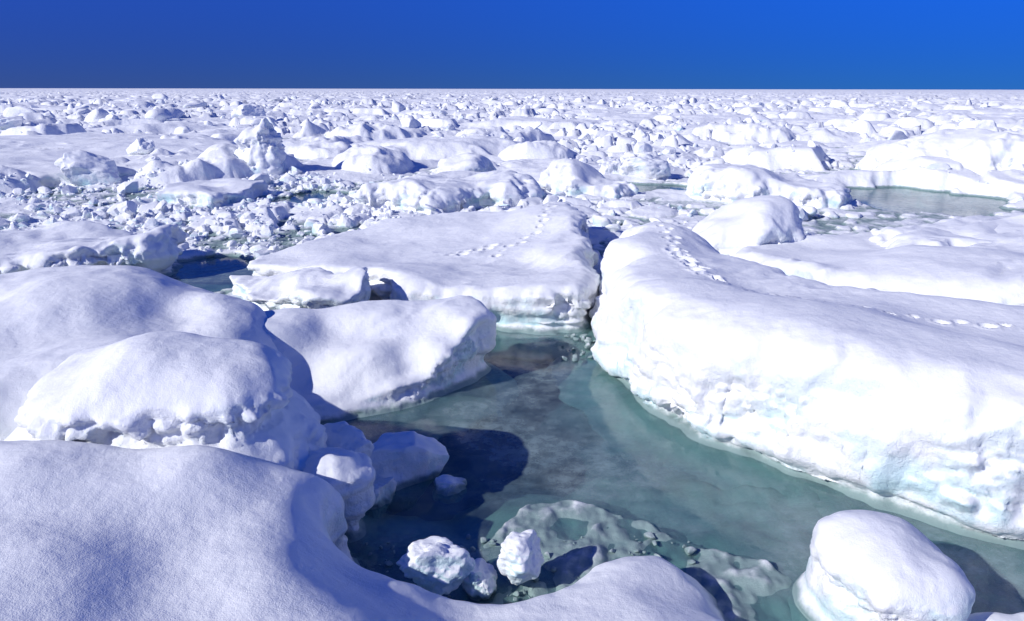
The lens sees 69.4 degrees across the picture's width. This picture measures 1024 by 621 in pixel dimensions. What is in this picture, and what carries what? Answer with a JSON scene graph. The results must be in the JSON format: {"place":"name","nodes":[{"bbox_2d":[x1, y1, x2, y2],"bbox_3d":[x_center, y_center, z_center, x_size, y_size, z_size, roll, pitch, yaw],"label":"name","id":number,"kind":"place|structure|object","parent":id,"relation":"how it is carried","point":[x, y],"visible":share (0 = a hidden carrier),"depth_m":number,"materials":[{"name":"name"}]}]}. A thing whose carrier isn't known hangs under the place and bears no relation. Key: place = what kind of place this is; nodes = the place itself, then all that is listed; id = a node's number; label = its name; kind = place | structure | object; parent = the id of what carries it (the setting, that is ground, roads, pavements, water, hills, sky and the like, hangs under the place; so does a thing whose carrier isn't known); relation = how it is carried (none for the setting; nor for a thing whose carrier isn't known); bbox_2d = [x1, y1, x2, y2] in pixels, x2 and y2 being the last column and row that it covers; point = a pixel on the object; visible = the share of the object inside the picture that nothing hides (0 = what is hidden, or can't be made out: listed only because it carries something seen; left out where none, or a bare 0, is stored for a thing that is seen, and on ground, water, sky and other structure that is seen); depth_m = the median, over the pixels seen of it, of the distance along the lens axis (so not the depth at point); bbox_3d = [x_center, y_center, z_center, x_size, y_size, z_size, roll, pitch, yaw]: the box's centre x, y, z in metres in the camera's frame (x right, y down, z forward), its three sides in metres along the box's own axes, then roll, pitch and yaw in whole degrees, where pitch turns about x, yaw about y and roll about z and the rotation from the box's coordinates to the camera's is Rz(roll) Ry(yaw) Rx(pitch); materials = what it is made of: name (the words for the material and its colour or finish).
{"place":"outdoors","nodes":[
{"label":"outdoors","id":0,"kind":"place"},
{"bbox_2d":[0,88,1023,390],"bbox_3d":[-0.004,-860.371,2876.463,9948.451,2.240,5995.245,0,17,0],"label":"pack ice field","id":1,"kind":"structure","parent":0,"point":[376,142],"depth_m":35.75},
{"bbox_2d":[126,138,154,154],"bbox_3d":[-13.444,-5.829,26.803,1.096,0.832,0.631,8,19,26],"label":"ice boulder","id":2,"kind":"object","parent":1,"relation":"on","point":[144,146],"visible":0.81,"depth_m":26.58,"materials":[{"name":"white ice"}]},
{"bbox_2d":[0,156,415,258],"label":"ice rubble","id":3,"kind":"object","parent":1,"relation":"on","point":[20,220],"visible":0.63,"depth_m":17.43,"materials":[{"name":"white ice"}]},
{"bbox_2d":[231,104,265,117],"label":"ice boulder","id":4,"kind":"object","parent":1,"relation":"on","point":[243,110],"visible":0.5,"depth_m":59.22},
{"bbox_2d":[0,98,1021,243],"bbox_3d":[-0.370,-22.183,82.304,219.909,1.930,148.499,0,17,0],"label":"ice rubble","id":5,"kind":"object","parent":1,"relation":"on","point":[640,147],"visible":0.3,"depth_m":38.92,"materials":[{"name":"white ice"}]},
{"bbox_2d":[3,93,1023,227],"bbox_3d":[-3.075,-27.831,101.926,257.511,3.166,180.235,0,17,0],"label":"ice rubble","id":6,"kind":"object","parent":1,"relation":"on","point":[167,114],"visible":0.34,"depth_m":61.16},
{"bbox_2d":[733,215,1023,305],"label":"snow plain","id":7,"kind":"structure","parent":1,"relation":"on","point":[993,271],"depth_m":9.87,"materials":[{"name":"white snow"}]},
{"bbox_2d":[955,120,998,131],"bbox_3d":[19.601,-7.242,31.199,1.744,1.609,1.353,0,17,0],"label":"ice boulder","id":8,"kind":"object","parent":1,"relation":"on","point":[986,124],"visible":0.18,"depth_m":30.63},
{"bbox_2d":[0,0,1023,89],"label":"sky","id":9,"kind":"structure","parent":0,"point":[208,44],"materials":[{"name":"blue"}]},
{"bbox_2d":[170,185,1023,613],"bbox_3d":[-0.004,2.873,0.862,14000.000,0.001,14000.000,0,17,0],"label":"sea water","id":10,"kind":"structure","parent":0,"point":[966,553],"depth_m":6.18,"materials":[{"name":"teal liquid"}]},
{"bbox_2d":[0,116,23,129],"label":"ice boulder","id":11,"kind":"object","parent":10,"relation":"on","point":[9,122],"visible":0.59,"depth_m":48.96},
{"bbox_2d":[54,150,121,185],"bbox_3d":[-13.314,-4.469,23.265,1.823,1.150,1.117,-6,18,-20],"label":"ice boulder","id":12,"kind":"object","parent":10,"relation":"on","point":[80,168],"visible":0.84,"depth_m":22.92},
{"bbox_2d":[0,221,231,284],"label":"ice floe","id":13,"kind":"object","parent":10,"relation":"on","point":[75,243],"visible":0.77,"depth_m":11.90,"materials":[{"name":"white snow"}]},
{"bbox_2d":[0,132,237,187],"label":"ice floe","id":14,"kind":"object","parent":10,"relation":"on","point":[37,156],"visible":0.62,"depth_m":28.58,"materials":[{"name":"white snow"}]},
{"bbox_2d":[0,265,276,440],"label":"snow dome","id":15,"kind":"structure","parent":10,"relation":"on","point":[52,318],"depth_m":6.94,"materials":[{"name":"white snow"}]},
{"bbox_2d":[4,331,327,471],"bbox_3d":[-2.443,0.868,5.316,2.390,1.455,1.932,0,17,0],"label":"snow mound","id":16,"kind":"object","parent":15,"relation":"on","point":[157,389],"visible":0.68,"depth_m":4.71,"materials":[{"name":"white snow"}]},
{"bbox_2d":[155,178,267,207],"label":"ice slab","id":17,"kind":"structure","parent":10,"relation":"on","point":[220,192],"depth_m":19.73,"materials":[{"name":"white snow"}]},
{"bbox_2d":[198,143,237,157],"bbox_3d":[-10.297,-5.096,25.932,3.110,1.492,3.363,-12,20,-34],"label":"ice floe","id":18,"kind":"object","parent":10,"relation":"on","point":[231,148],"visible":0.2,"depth_m":25.44,"materials":[{"name":"white snow"}]},
{"bbox_2d":[233,118,287,174],"bbox_3d":[-8.880,-5.501,25.745,2.746,2.363,2.516,0,17,0],"label":"ice hummock","id":19,"kind":"object","parent":10,"relation":"in","point":[261,147],"visible":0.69,"depth_m":25.15,"materials":[{"name":"white ice"}]},
{"bbox_2d":[229,266,370,310],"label":"ice slab","id":20,"kind":"structure","parent":10,"relation":"on","point":[315,288],"depth_m":9.57,"materials":[{"name":"white snow"}]},
{"bbox_2d":[303,447,388,552],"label":"ice block","id":21,"kind":"structure","parent":10,"relation":"on","point":[348,476],"depth_m":4.99,"materials":[{"name":"white ice"}]},
{"bbox_2d":[323,421,373,456],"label":"ice block","id":22,"kind":"structure","parent":10,"relation":"on","point":[344,435],"depth_m":5.70,"materials":[{"name":"ice"}]},
{"bbox_2d":[0,440,724,620],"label":"snow bank","id":23,"kind":"structure","parent":10,"relation":"on","point":[94,532],"depth_m":3.88,"materials":[{"name":"white snow"}]},
{"bbox_2d":[365,477,396,518],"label":"ice block","id":24,"kind":"structure","parent":10,"relation":"on","point":[384,490],"depth_m":5.57,"materials":[{"name":"ice"}]},
{"bbox_2d":[263,295,519,440],"bbox_3d":[-1.660,0.575,7.693,3.727,1.050,2.318,-6,18,-20],"label":"ice floe","id":25,"kind":"object","parent":10,"relation":"on","point":[420,363],"visible":0.62,"depth_m":7.53,"materials":[{"name":"white snow"}]},
{"bbox_2d":[370,431,448,512],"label":"ice block","id":26,"kind":"structure","parent":10,"relation":"on","point":[410,461],"depth_m":5.83,"materials":[{"name":"ice"}]},
{"bbox_2d":[247,202,599,362],"bbox_3d":[-1.432,-0.884,12.363,6.432,1.227,6.961,0,17,0],"label":"ice floe","id":27,"kind":"object","parent":10,"relation":"on","point":[529,270],"visible":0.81,"depth_m":10.97,"materials":[{"name":"white snow"}]},
{"bbox_2d":[396,536,474,594],"bbox_3d":[-0.463,1.544,4.484,0.480,0.310,0.285,0,17,0],"label":"ice chunk","id":28,"kind":"object","parent":10,"relation":"on","point":[439,565],"visible":0.99,"depth_m":4.39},
{"bbox_2d":[353,170,545,212],"bbox_3d":[-1.563,-3.111,19.949,5.632,1.129,4.754,0,17,0],"label":"ice floe","id":29,"kind":"object","parent":10,"relation":"on","point":[415,193],"visible":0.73,"depth_m":18.82,"materials":[{"name":"white snow"}]},
{"bbox_2d":[432,474,466,503],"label":"ice block","id":30,"kind":"structure","parent":10,"relation":"on","point":[448,489],"depth_m":5.74,"materials":[{"name":"ice"}]},
{"bbox_2d":[436,153,496,172],"bbox_3d":[-1.495,-4.639,24.787,2.842,1.283,3.650,0,17,0],"label":"ice floe","id":31,"kind":"object","parent":10,"relation":"on","point":[470,162],"visible":0.41,"depth_m":23.86,"materials":[{"name":"white snow"}]},
{"bbox_2d":[462,558,496,601],"bbox_3d":[-0.206,1.663,4.581,0.231,0.238,0.252,0,17,0],"label":"ice chunk","id":32,"kind":"object","parent":10,"relation":"on","point":[479,583],"visible":0.86,"depth_m":4.50,"materials":[{"name":"white ice"}]},
{"bbox_2d":[364,334,696,603],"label":"snow crumbs","id":33,"kind":"object","parent":10,"relation":"on","point":[688,550],"visible":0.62,"depth_m":5.02,"materials":[{"name":"white snow"}]},
{"bbox_2d":[350,494,795,620],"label":"slush ice","id":34,"kind":"structure","parent":10,"relation":"on","point":[742,588],"depth_m":5.06,"materials":[{"name":"ice"},{"name":"water"}]},
{"bbox_2d":[497,529,543,584],"bbox_3d":[0.080,1.546,4.606,0.345,0.328,0.273,-14,22,-39],"label":"ice chunk","id":35,"kind":"object","parent":34,"relation":"on","point":[520,559],"visible":1,"depth_m":4.51,"materials":[{"name":"white ice"}]},
{"bbox_2d":[537,158,638,198],"bbox_3d":[2.150,-3.890,22.225,3.672,1.338,4.358,0,17,0],"label":"ice floe","id":36,"kind":"object","parent":10,"relation":"on","point":[573,178],"visible":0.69,"depth_m":21.33,"materials":[{"name":"white snow"}]},
{"bbox_2d":[599,158,624,174],"bbox_3d":[3.472,-4.773,25.357,1.042,0.889,1.175,0,17,0],"label":"ice boulder","id":37,"kind":"object","parent":10,"relation":"on","point":[610,166],"visible":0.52,"depth_m":24.99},
{"bbox_2d":[620,153,670,178],"bbox_3d":[4.497,-4.702,24.979,1.782,1.189,1.129,0,17,0],"label":"ice boulder","id":38,"kind":"object","parent":10,"relation":"on","point":[649,166],"visible":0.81,"depth_m":24.61,"materials":[{"name":"white ice"}]},
{"bbox_2d":[385,363,1023,613],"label":"submerged ice","id":39,"kind":"structure","parent":10,"relation":"in","point":[737,517],"depth_m":6.09,"materials":[{"name":"ice"}]},
{"bbox_2d":[685,164,852,209],"bbox_3d":[7.159,-3.476,20.907,4.918,1.320,4.946,0,17,0],"label":"ice floe","id":40,"kind":"object","parent":10,"relation":"on","point":[725,182],"visible":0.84,"depth_m":19.66,"materials":[{"name":"white snow"}]},
{"bbox_2d":[546,221,1023,599],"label":"ice floe","id":41,"kind":"object","parent":10,"relation":"on","point":[716,367],"visible":0.91,"depth_m":6.17,"materials":[{"name":"white snow"}]},
{"bbox_2d":[788,510,975,620],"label":"snow lump","id":42,"kind":"object","parent":10,"relation":"on","point":[865,565],"visible":0.93,"depth_m":4.12,"materials":[{"name":"white snow"}]},
{"bbox_2d":[854,128,1023,175],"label":"ice floe","id":43,"kind":"object","parent":10,"relation":"on","point":[979,151],"visible":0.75,"depth_m":23.97,"materials":[{"name":"white snow"}]},
{"bbox_2d":[869,214,1023,248],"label":"ice slab","id":44,"kind":"structure","parent":10,"relation":"on","point":[888,237],"depth_m":11.71,"materials":[{"name":"white snow"}]},
{"bbox_2d":[967,612,1023,620],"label":"snow bank","id":45,"kind":"structure","parent":10,"relation":"on","point":[987,616],"depth_m":4.08,"materials":[{"name":"white snow"}]},
{"bbox_2d":[692,195,804,255],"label":"ice block","id":46,"kind":"structure","parent":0,"point":[731,228],"depth_m":12.34,"materials":[{"name":"white snow"}]}
]}

